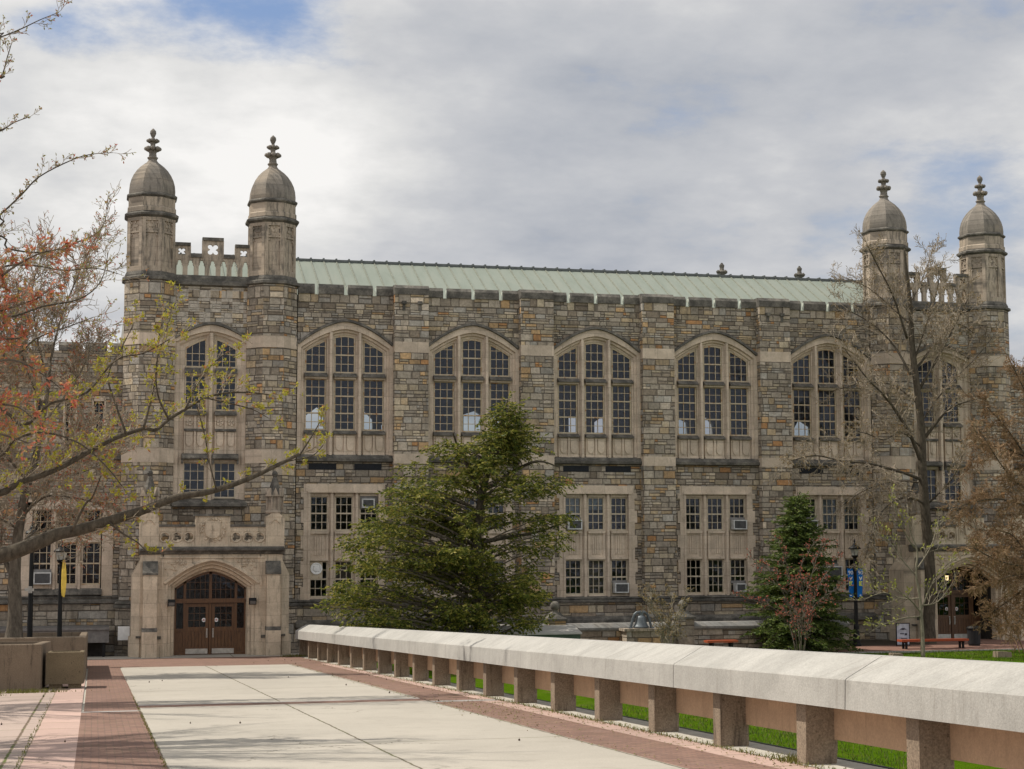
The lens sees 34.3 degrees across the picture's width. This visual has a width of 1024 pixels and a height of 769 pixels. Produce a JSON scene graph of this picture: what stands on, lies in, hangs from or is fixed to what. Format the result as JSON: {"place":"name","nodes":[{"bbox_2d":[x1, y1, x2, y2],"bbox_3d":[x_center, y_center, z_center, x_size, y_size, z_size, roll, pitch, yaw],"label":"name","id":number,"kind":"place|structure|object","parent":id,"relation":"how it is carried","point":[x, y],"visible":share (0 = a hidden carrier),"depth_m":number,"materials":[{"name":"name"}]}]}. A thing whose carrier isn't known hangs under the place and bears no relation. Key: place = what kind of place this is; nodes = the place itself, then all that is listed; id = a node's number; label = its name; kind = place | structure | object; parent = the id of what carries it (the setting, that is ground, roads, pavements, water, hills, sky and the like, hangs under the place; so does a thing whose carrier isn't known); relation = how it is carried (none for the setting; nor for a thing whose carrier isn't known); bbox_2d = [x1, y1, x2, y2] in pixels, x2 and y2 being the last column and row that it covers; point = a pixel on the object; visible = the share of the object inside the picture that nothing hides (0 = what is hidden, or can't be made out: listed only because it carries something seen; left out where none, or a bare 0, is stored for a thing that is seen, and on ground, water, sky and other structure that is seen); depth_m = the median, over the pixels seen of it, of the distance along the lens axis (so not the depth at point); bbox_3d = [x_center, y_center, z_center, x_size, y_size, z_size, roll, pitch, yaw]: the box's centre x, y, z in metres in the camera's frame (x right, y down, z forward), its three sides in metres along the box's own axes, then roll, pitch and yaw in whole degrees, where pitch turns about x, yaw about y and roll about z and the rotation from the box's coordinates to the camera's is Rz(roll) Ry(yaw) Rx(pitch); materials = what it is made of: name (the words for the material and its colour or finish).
{"place":"outdoors","nodes":[
{"label":"outdoors","id":0,"kind":"place"},
{"bbox_2d":[0,0,1023,433],"label":"sky","id":1,"kind":"structure","parent":0,"point":[750,137],"materials":[{"name":"white"}]},
{"bbox_2d":[377,640,926,662],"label":"soil","id":2,"kind":"structure","parent":0,"point":[875,642],"depth_m":76.34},
{"bbox_2d":[762,226,1006,643],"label":"bare tree","id":3,"kind":"object","parent":2,"relation":"on","point":[929,563],"visible":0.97,"depth_m":75.60,"materials":[{"name":"brown plant"}]},
{"bbox_2d":[377,650,1023,768],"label":"lawn","id":4,"kind":"structure","parent":0,"point":[545,695],"depth_m":42.82,"materials":[{"name":"green plant"}]},
{"bbox_2d":[310,391,582,635],"bbox_3d":[-2.464,5.394,62.050,10.780,10.467,6.168,1,-6,-14],"label":"hemlock tree","id":5,"kind":"object","parent":4,"relation":"on","point":[447,558],"visible":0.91,"depth_m":61.37,"materials":[{"name":"green plant"}]},
{"bbox_2d":[636,582,694,643],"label":"bare shrub","id":6,"kind":"object","parent":4,"relation":"on","point":[663,627],"visible":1,"depth_m":66.22,"materials":[{"name":"brown plant"}]},
{"bbox_2d":[732,535,853,650],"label":"red shrub","id":7,"kind":"object","parent":4,"relation":"on","point":[804,608],"visible":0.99,"depth_m":65.84,"materials":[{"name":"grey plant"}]},
{"bbox_2d":[843,484,977,656],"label":"sapling","id":8,"kind":"object","parent":4,"relation":"on","point":[922,635],"visible":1,"depth_m":67.11,"materials":[{"name":"brown plant"}]},
{"bbox_2d":[935,339,1023,651],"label":"twiggy tree","id":9,"kind":"object","parent":4,"relation":"on","point":[1007,567],"visible":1,"depth_m":66.95,"materials":[{"name":"brown plant"}]},
{"bbox_2d":[982,580,1023,652],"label":"brown shrub","id":10,"kind":"object","parent":4,"relation":"on","point":[1000,620],"visible":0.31,"depth_m":69.57,"materials":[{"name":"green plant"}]},
{"bbox_2d":[824,643,1023,651],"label":"path","id":11,"kind":"structure","parent":0,"point":[932,646],"depth_m":72.50,"materials":[{"name":"brick"}]},
{"bbox_2d":[848,539,861,645],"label":"lamp post","id":12,"kind":"object","parent":11,"relation":"on","point":[854,550],"visible":0.96,"depth_m":73.81,"materials":[{"name":"black metal"}]},
{"bbox_2d":[896,623,909,645],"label":"map board","id":13,"kind":"object","parent":11,"relation":"on","point":[902,630],"visible":0.81,"depth_m":73.81,"materials":[{"name":"white metal"}]},
{"bbox_2d":[897,638,968,648],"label":"bench","id":14,"kind":"object","parent":11,"relation":"on","point":[906,641],"visible":0.92,"depth_m":71.64,"materials":[{"name":"red paint"}]},
{"bbox_2d":[966,626,980,645],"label":"litter bin","id":15,"kind":"object","parent":11,"relation":"on","point":[974,637],"visible":0.83,"depth_m":73.55,"materials":[{"name":"metal"}]},
{"label":"ground","id":16,"kind":"structure","parent":0,"visible":0},
{"bbox_2d":[0,625,108,656],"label":"areaway ledge","id":17,"kind":"object","parent":16,"relation":"on","point":[98,637],"visible":0.39,"depth_m":68.19,"materials":[{"name":"grey concrete"}]},
{"bbox_2d":[0,341,122,654],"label":"side wing","id":18,"kind":"structure","parent":16,"relation":"on","point":[91,593],"depth_m":70.63,"materials":[{"name":"stone"}]},
{"bbox_2d":[33,569,50,583],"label":"air conditioner","id":19,"kind":"object","parent":18,"relation":"attached to","point":[41,576],"visible":0.97,"depth_m":69.84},
{"bbox_2d":[33,544,50,584],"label":"window","id":20,"kind":"structure","parent":18,"relation":"in","point":[41,560],"depth_m":70.34,"materials":[{"name":"glass"}]},
{"bbox_2d":[81,542,100,584],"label":"window","id":21,"kind":"structure","parent":18,"relation":"in","point":[99,552],"depth_m":70.79,"materials":[{"name":"paint"}]},
{"bbox_2d":[81,656,820,768],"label":"bridge deck","id":22,"kind":"structure","parent":16,"relation":"on","point":[83,702],"depth_m":38.88,"materials":[{"name":"concrete"}]},
{"bbox_2d":[0,685,55,768],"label":"pale slabs","id":23,"kind":"structure","parent":22,"relation":"on","point":[21,714],"depth_m":29.97,"materials":[{"name":"concrete"}]},
{"bbox_2d":[0,641,50,690],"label":"planter","id":24,"kind":"object","parent":23,"relation":"on","point":[22,665],"visible":0.83,"depth_m":41.61,"materials":[{"name":"concrete"}]},
{"bbox_2d":[0,228,98,460],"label":"maple tree","id":25,"kind":"object","parent":23,"relation":"on","point":[22,335],"visible":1,"depth_m":26.11,"materials":[{"name":"brown plant"}]},
{"bbox_2d":[0,0,332,563],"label":"maple tree","id":26,"kind":"object","parent":23,"relation":"on","point":[26,546],"visible":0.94,"depth_m":36.95,"materials":[{"name":"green plant"}]},
{"bbox_2d":[0,632,87,678],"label":"low wall","id":27,"kind":"structure","parent":22,"relation":"on","point":[67,641],"depth_m":48.36,"materials":[{"name":"concrete"}]},
{"bbox_2d":[0,206,146,637],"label":"maple tree","id":28,"kind":"object","parent":27,"relation":"in","point":[14,628],"visible":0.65,"depth_m":51.46,"materials":[{"name":"brown plant"}]},
{"bbox_2d":[18,682,84,768],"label":"pink slabs","id":29,"kind":"structure","parent":22,"relation":"on","point":[49,747],"depth_m":26.22,"materials":[{"name":"concrete"}]},
{"bbox_2d":[45,650,84,688],"bbox_3d":[-11.586,7.391,43.059,0.960,0.984,1.350,1,-6,-14],"label":"planter","id":30,"kind":"object","parent":29,"relation":"on","point":[65,667],"visible":0.93,"depth_m":42.42,"materials":[{"name":"concrete"}]},
{"bbox_2d":[84,668,139,711],"bbox_3d":[-11.049,8.154,45.244,1.070,1.070,26.350,1,-6,-14],"label":"brick band","id":31,"kind":"object","parent":22,"relation":"on","point":[101,683],"visible":1,"depth_m":40.15,"materials":[{"name":"brick"}]},
{"bbox_2d":[74,711,167,768],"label":"brick band","id":32,"kind":"object","parent":22,"relation":"on","point":[114,740],"visible":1,"depth_m":24.40,"materials":[{"name":"brick"}]},
{"bbox_2d":[87,653,298,659],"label":"grey band","id":33,"kind":"object","parent":22,"relation":"on","point":[176,656],"depth_m":68.41,"materials":[{"name":"concrete"}]},
{"bbox_2d":[87,656,325,667],"bbox_3d":[-26.280,10.258,59.675,38.280,0.330,9.300,1,-6,-14],"label":"brick band","id":34,"kind":"object","parent":22,"relation":"on","point":[170,662],"visible":0.75,"depth_m":63.42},
{"bbox_2d":[25,521,39,636],"bbox_3d":[-17.169,7.486,59.173,0.541,5.200,0.541,1,-6,-14],"label":"lamp post","id":35,"kind":"object","parent":34,"relation":"on","point":[30,606],"visible":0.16,"depth_m":59.10,"materials":[{"name":"black metal"}]},
{"bbox_2d":[54,542,68,636],"bbox_3d":[-16.179,7.830,59.389,0.541,4.550,0.541,1,-6,-14],"label":"lamp post","id":36,"kind":"object","parent":34,"relation":"on","point":[59,618],"visible":0.58,"depth_m":59.36,"materials":[{"name":"black metal"}]},
{"bbox_2d":[0,654,834,768],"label":"weeds","id":37,"kind":"object","parent":34,"relation":"on","point":[790,758],"visible":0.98,"depth_m":26.66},
{"bbox_2d":[270,659,845,768],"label":"fallen leaves","id":38,"kind":"object","parent":34,"relation":"on","point":[542,713],"visible":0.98,"depth_m":30.25,"materials":[{"name":"brown plant"}]},
{"bbox_2d":[121,664,417,704],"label":"paving slabs","id":39,"kind":"structure","parent":22,"relation":"on","point":[219,684],"depth_m":42.75,"materials":[{"name":"concrete"}]},
{"bbox_2d":[138,698,419,705],"bbox_3d":[-4.883,6.713,35.100,5.930,0.012,0.300,1,-6,-14],"label":"grey band","id":40,"kind":"object","parent":39,"relation":"on","point":[280,701],"visible":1,"depth_m":35.11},
{"bbox_2d":[138,699,424,707],"bbox_3d":[-4.750,6.640,34.571,5.930,0.032,0.800,1,-6,-14],"label":"brick band","id":41,"kind":"object","parent":22,"relation":"on","point":[266,703],"visible":1,"depth_m":34.55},
{"bbox_2d":[292,664,476,700],"bbox_3d":[-4.307,8.342,47.255,1.070,1.043,25.700,1,-6,-14],"label":"brick band","id":42,"kind":"object","parent":22,"relation":"on","point":[414,690],"visible":1,"depth_m":42.51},
{"bbox_2d":[324,663,492,698],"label":"pink slabs","id":43,"kind":"structure","parent":22,"relation":"on","point":[426,685],"depth_m":42.83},
{"bbox_2d":[140,700,686,768],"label":"paving slabs","id":44,"kind":"structure","parent":22,"relation":"on","point":[426,734],"depth_m":24.38,"materials":[{"name":"concrete"}]},
{"bbox_2d":[307,658,886,768],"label":"kerb strip","id":45,"kind":"object","parent":22,"relation":"on","point":[764,749],"visible":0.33,"depth_m":24.90,"materials":[{"name":"concrete"}]},
{"bbox_2d":[435,701,778,768],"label":"brick band","id":46,"kind":"object","parent":22,"relation":"on","point":[689,758],"visible":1,"depth_m":23.85,"materials":[{"name":"brick"}]},
{"bbox_2d":[393,671,895,768],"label":"deck edge","id":47,"kind":"object","parent":22,"relation":"attached to","point":[749,740],"visible":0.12,"depth_m":22.84,"materials":[{"name":"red concrete"}]},
{"bbox_2d":[484,700,816,768],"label":"pink slabs","id":48,"kind":"structure","parent":22,"relation":"on","point":[748,757],"depth_m":23.75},
{"bbox_2d":[295,624,1023,768],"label":"concrete railing","id":49,"kind":"object","parent":22,"relation":"on","point":[931,713],"visible":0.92,"depth_m":21.98,"materials":[{"name":"concrete"}]},
{"bbox_2d":[425,625,581,638],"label":"stair parapet","id":50,"kind":"structure","parent":16,"relation":"on","point":[564,631],"depth_m":62.03,"materials":[{"name":"concrete"}]},
{"bbox_2d":[545,601,567,624],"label":"bust","id":51,"kind":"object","parent":16,"relation":"on","point":[559,616],"depth_m":68.01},
{"bbox_2d":[113,129,1023,657],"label":"stone hall","id":52,"kind":"structure","parent":16,"relation":"on","point":[389,365],"depth_m":75.89,"materials":[{"name":"stone"}]},
{"bbox_2d":[184,375,205,410],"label":"window","id":53,"kind":"structure","parent":52,"relation":"in","point":[188,381],"depth_m":72.29,"materials":[{"name":"glass"}]},
{"bbox_2d":[185,338,206,367],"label":"window","id":54,"kind":"structure","parent":52,"relation":"in","point":[195,353],"depth_m":72.45,"materials":[{"name":"glass"}]},
{"bbox_2d":[185,603,208,654],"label":"door","id":55,"kind":"structure","parent":52,"relation":"in","point":[197,614],"depth_m":69.56,"materials":[{"name":"brown wood"}]},
{"bbox_2d":[211,603,233,653],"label":"door","id":56,"kind":"structure","parent":52,"relation":"in","point":[222,615],"depth_m":69.81,"materials":[{"name":"brown wood"}]},
{"bbox_2d":[214,463,235,498],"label":"window","id":57,"kind":"structure","parent":52,"relation":"in","point":[227,471],"depth_m":72.26,"materials":[{"name":"glass"}]},
{"bbox_2d":[304,379,325,429],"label":"window","id":58,"kind":"structure","parent":52,"relation":"in","point":[318,387],"depth_m":73.48,"materials":[{"name":"paint"}]},
{"bbox_2d":[310,561,327,597],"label":"window","id":59,"kind":"structure","parent":52,"relation":"in","point":[315,566],"depth_m":72.71,"materials":[{"name":"beige paint"}]},
{"bbox_2d":[310,496,327,530],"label":"window","id":60,"kind":"structure","parent":52,"relation":"in","point":[318,504],"depth_m":73.06,"materials":[{"name":"glass"}]},
{"bbox_2d":[334,561,351,592],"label":"window","id":61,"kind":"structure","parent":52,"relation":"in","point":[342,575],"depth_m":73.11,"materials":[{"name":"beige paint"}]},
{"bbox_2d":[335,496,352,530],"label":"window","id":62,"kind":"structure","parent":52,"relation":"in","point":[340,504],"depth_m":73.29,"materials":[{"name":"beige paint"}]},
{"bbox_2d":[334,335,354,373],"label":"window","id":63,"kind":"structure","parent":52,"relation":"in","point":[344,345],"depth_m":74.04,"materials":[{"name":"glass"}]},
{"bbox_2d":[334,379,354,430],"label":"window","id":64,"kind":"structure","parent":52,"relation":"in","point":[344,390],"depth_m":73.83,"materials":[{"name":"glass"}]},
{"bbox_2d":[363,340,383,373],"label":"window","id":65,"kind":"structure","parent":52,"relation":"in","point":[373,357],"depth_m":74.33,"materials":[{"name":"glass"}]},
{"bbox_2d":[363,380,383,430],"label":"window","id":66,"kind":"structure","parent":52,"relation":"in","point":[373,390],"depth_m":74.15,"materials":[{"name":"glass"}]},
{"bbox_2d":[433,381,453,431],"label":"window","id":67,"kind":"structure","parent":52,"relation":"in","point":[443,404],"depth_m":74.92,"materials":[{"name":"glass"}]},
{"bbox_2d":[434,343,453,375],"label":"window","id":68,"kind":"structure","parent":52,"relation":"in","point":[443,358],"depth_m":75.14,"materials":[{"name":"glass"}]},
{"bbox_2d":[462,339,481,375],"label":"window","id":69,"kind":"structure","parent":52,"relation":"in","point":[471,348],"depth_m":75.45,"materials":[{"name":"glass"}]},
{"bbox_2d":[462,382,481,431],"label":"window","id":70,"kind":"structure","parent":52,"relation":"in","point":[471,391],"depth_m":75.25,"materials":[{"name":"glass"}]},
{"bbox_2d":[489,344,509,376],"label":"window","id":71,"kind":"structure","parent":52,"relation":"in","point":[499,361],"depth_m":75.74,"materials":[{"name":"glass"}]},
{"bbox_2d":[558,384,576,433],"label":"window","id":72,"kind":"structure","parent":52,"relation":"in","point":[575,385],"depth_m":76.28,"materials":[{"name":"paint"}]},
{"bbox_2d":[566,497,580,530],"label":"window","id":73,"kind":"structure","parent":52,"relation":"in","point":[573,504],"depth_m":75.95,"materials":[{"name":"glass"}]},
{"bbox_2d":[566,559,581,594],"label":"window","id":74,"kind":"structure","parent":52,"relation":"in","point":[573,570],"depth_m":75.60,"materials":[{"name":"beige paint"}]},
{"bbox_2d":[585,342,603,378],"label":"window","id":75,"kind":"structure","parent":52,"relation":"in","point":[590,343],"depth_m":76.84,"materials":[{"name":"paint"}]},
{"bbox_2d":[585,385,604,433],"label":"window","id":76,"kind":"structure","parent":52,"relation":"in","point":[591,392],"depth_m":76.62,"materials":[{"name":"paint"}]},
{"bbox_2d":[587,497,603,530],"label":"window","id":77,"kind":"structure","parent":52,"relation":"in","point":[595,504],"depth_m":76.13,"materials":[{"name":"glass"}]},
{"bbox_2d":[588,559,604,594],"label":"window","id":78,"kind":"structure","parent":52,"relation":"in","point":[596,586],"depth_m":76.02,"materials":[{"name":"beige paint"}]},
{"bbox_2d":[610,497,626,530],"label":"window","id":79,"kind":"structure","parent":52,"relation":"in","point":[615,498],"depth_m":76.37,"materials":[{"name":"beige paint"}]},
{"bbox_2d":[612,580,628,592],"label":"air conditioner","id":80,"kind":"object","parent":52,"relation":"attached to","point":[620,586],"visible":1,"depth_m":75.67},
{"bbox_2d":[611,347,630,379],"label":"window","id":81,"kind":"structure","parent":52,"relation":"in","point":[612,349],"depth_m":77.11,"materials":[{"name":"paint"}]},
{"bbox_2d":[612,385,630,434],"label":"window","id":82,"kind":"structure","parent":52,"relation":"in","point":[617,393],"depth_m":76.94,"materials":[{"name":"paint"}]},
{"bbox_2d":[677,349,695,380],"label":"window","id":83,"kind":"structure","parent":52,"relation":"in","point":[694,351],"depth_m":77.92,"materials":[{"name":"paint"}]},
{"bbox_2d":[677,387,696,434],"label":"window","id":84,"kind":"structure","parent":52,"relation":"in","point":[683,394],"depth_m":77.71,"materials":[{"name":"paint"}]},
{"bbox_2d":[686,498,700,530],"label":"window","id":85,"kind":"structure","parent":52,"relation":"in","point":[689,513],"depth_m":77.26,"materials":[{"name":"beige paint"}]},
{"bbox_2d":[687,559,701,593],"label":"window","id":86,"kind":"structure","parent":52,"relation":"in","point":[694,569],"depth_m":77.01,"materials":[{"name":"beige paint"}]},
{"bbox_2d":[703,345,721,381],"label":"window","id":87,"kind":"structure","parent":52,"relation":"in","point":[712,346],"depth_m":78.24,"materials":[{"name":"paint"}]},
{"bbox_2d":[703,387,722,435],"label":"window","id":88,"kind":"structure","parent":52,"relation":"in","point":[715,395],"depth_m":78.01,"materials":[{"name":"paint"}]},
{"bbox_2d":[707,498,722,530],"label":"window","id":89,"kind":"structure","parent":52,"relation":"in","point":[711,513],"depth_m":77.50,"materials":[{"name":"beige paint"}]},
{"bbox_2d":[708,559,723,593],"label":"window","id":90,"kind":"structure","parent":52,"relation":"in","point":[712,567],"depth_m":77.26,"materials":[{"name":"beige paint"}]},
{"bbox_2d":[729,388,748,435],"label":"window","id":91,"kind":"structure","parent":52,"relation":"in","point":[738,397],"depth_m":78.36,"materials":[{"name":"glass"}]},
{"bbox_2d":[792,353,810,383],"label":"window","id":92,"kind":"structure","parent":52,"relation":"in","point":[800,367],"depth_m":79.34,"materials":[{"name":"glass"}]},
{"bbox_2d":[793,389,811,436],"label":"window","id":93,"kind":"structure","parent":52,"relation":"in","point":[801,397],"depth_m":79.15,"materials":[{"name":"glass"}]},
{"bbox_2d":[817,349,835,383],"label":"window","id":94,"kind":"structure","parent":52,"relation":"in","point":[822,350],"depth_m":79.65,"materials":[{"name":"paint"}]},
{"bbox_2d":[818,390,836,436],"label":"window","id":95,"kind":"structure","parent":52,"relation":"in","point":[826,413],"depth_m":79.46,"materials":[{"name":"glass"}]},
{"bbox_2d":[822,498,837,530],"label":"window","id":96,"kind":"structure","parent":52,"relation":"in","point":[828,504],"depth_m":78.99,"materials":[{"name":"glass"}]},
{"bbox_2d":[843,498,858,530],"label":"window","id":97,"kind":"structure","parent":52,"relation":"in","point":[853,525],"depth_m":79.18,"materials":[{"name":"glass"}]},
{"bbox_2d":[843,390,861,437],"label":"window","id":98,"kind":"structure","parent":52,"relation":"in","point":[848,405],"depth_m":79.73,"materials":[{"name":"glass"}]},
{"bbox_2d":[927,469,936,500],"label":"window","id":99,"kind":"structure","parent":52,"relation":"in","point":[931,473],"depth_m":80.45,"materials":[{"name":"glass"}]},
{"bbox_2d":[937,594,950,638],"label":"door","id":100,"kind":"structure","parent":52,"relation":"in","point":[944,605],"depth_m":79.07,"materials":[{"name":"brown wood"}]},
{"bbox_2d":[953,594,970,638],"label":"door","id":101,"kind":"structure","parent":52,"relation":"in","point":[961,602],"depth_m":79.32,"materials":[{"name":"brown wood"}]},
{"bbox_2d":[422,619,849,649],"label":"garden wall","id":102,"kind":"structure","parent":16,"relation":"on","point":[719,630],"depth_m":69.76,"materials":[{"name":"stone"}]},
{"bbox_2d":[619,627,661,642],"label":"bell pedestal","id":103,"kind":"object","parent":16,"relation":"on","point":[647,635],"visible":0.54,"depth_m":68.16,"materials":[{"name":"stone"}]},
{"bbox_2d":[628,611,653,628],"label":"bell","id":104,"kind":"object","parent":103,"relation":"on","point":[640,622],"visible":1,"depth_m":68.45,"materials":[{"name":"metal"}]},
{"bbox_2d":[672,600,695,644],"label":"stone pillar","id":105,"kind":"structure","parent":16,"relation":"on","point":[687,622],"depth_m":69.25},
{"bbox_2d":[739,491,864,652],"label":"spruce tree","id":106,"kind":"object","parent":16,"relation":"on","point":[797,506],"visible":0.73,"depth_m":69.97,"materials":[{"name":"green plant"}]},
{"bbox_2d":[833,648,1023,652],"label":"path kerb","id":107,"kind":"structure","parent":16,"relation":"on","point":[926,650],"depth_m":70.27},
{"bbox_2d":[1010,367,1023,490],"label":"side wing","id":108,"kind":"structure","parent":16,"relation":"on","point":[1017,404],"depth_m":81.98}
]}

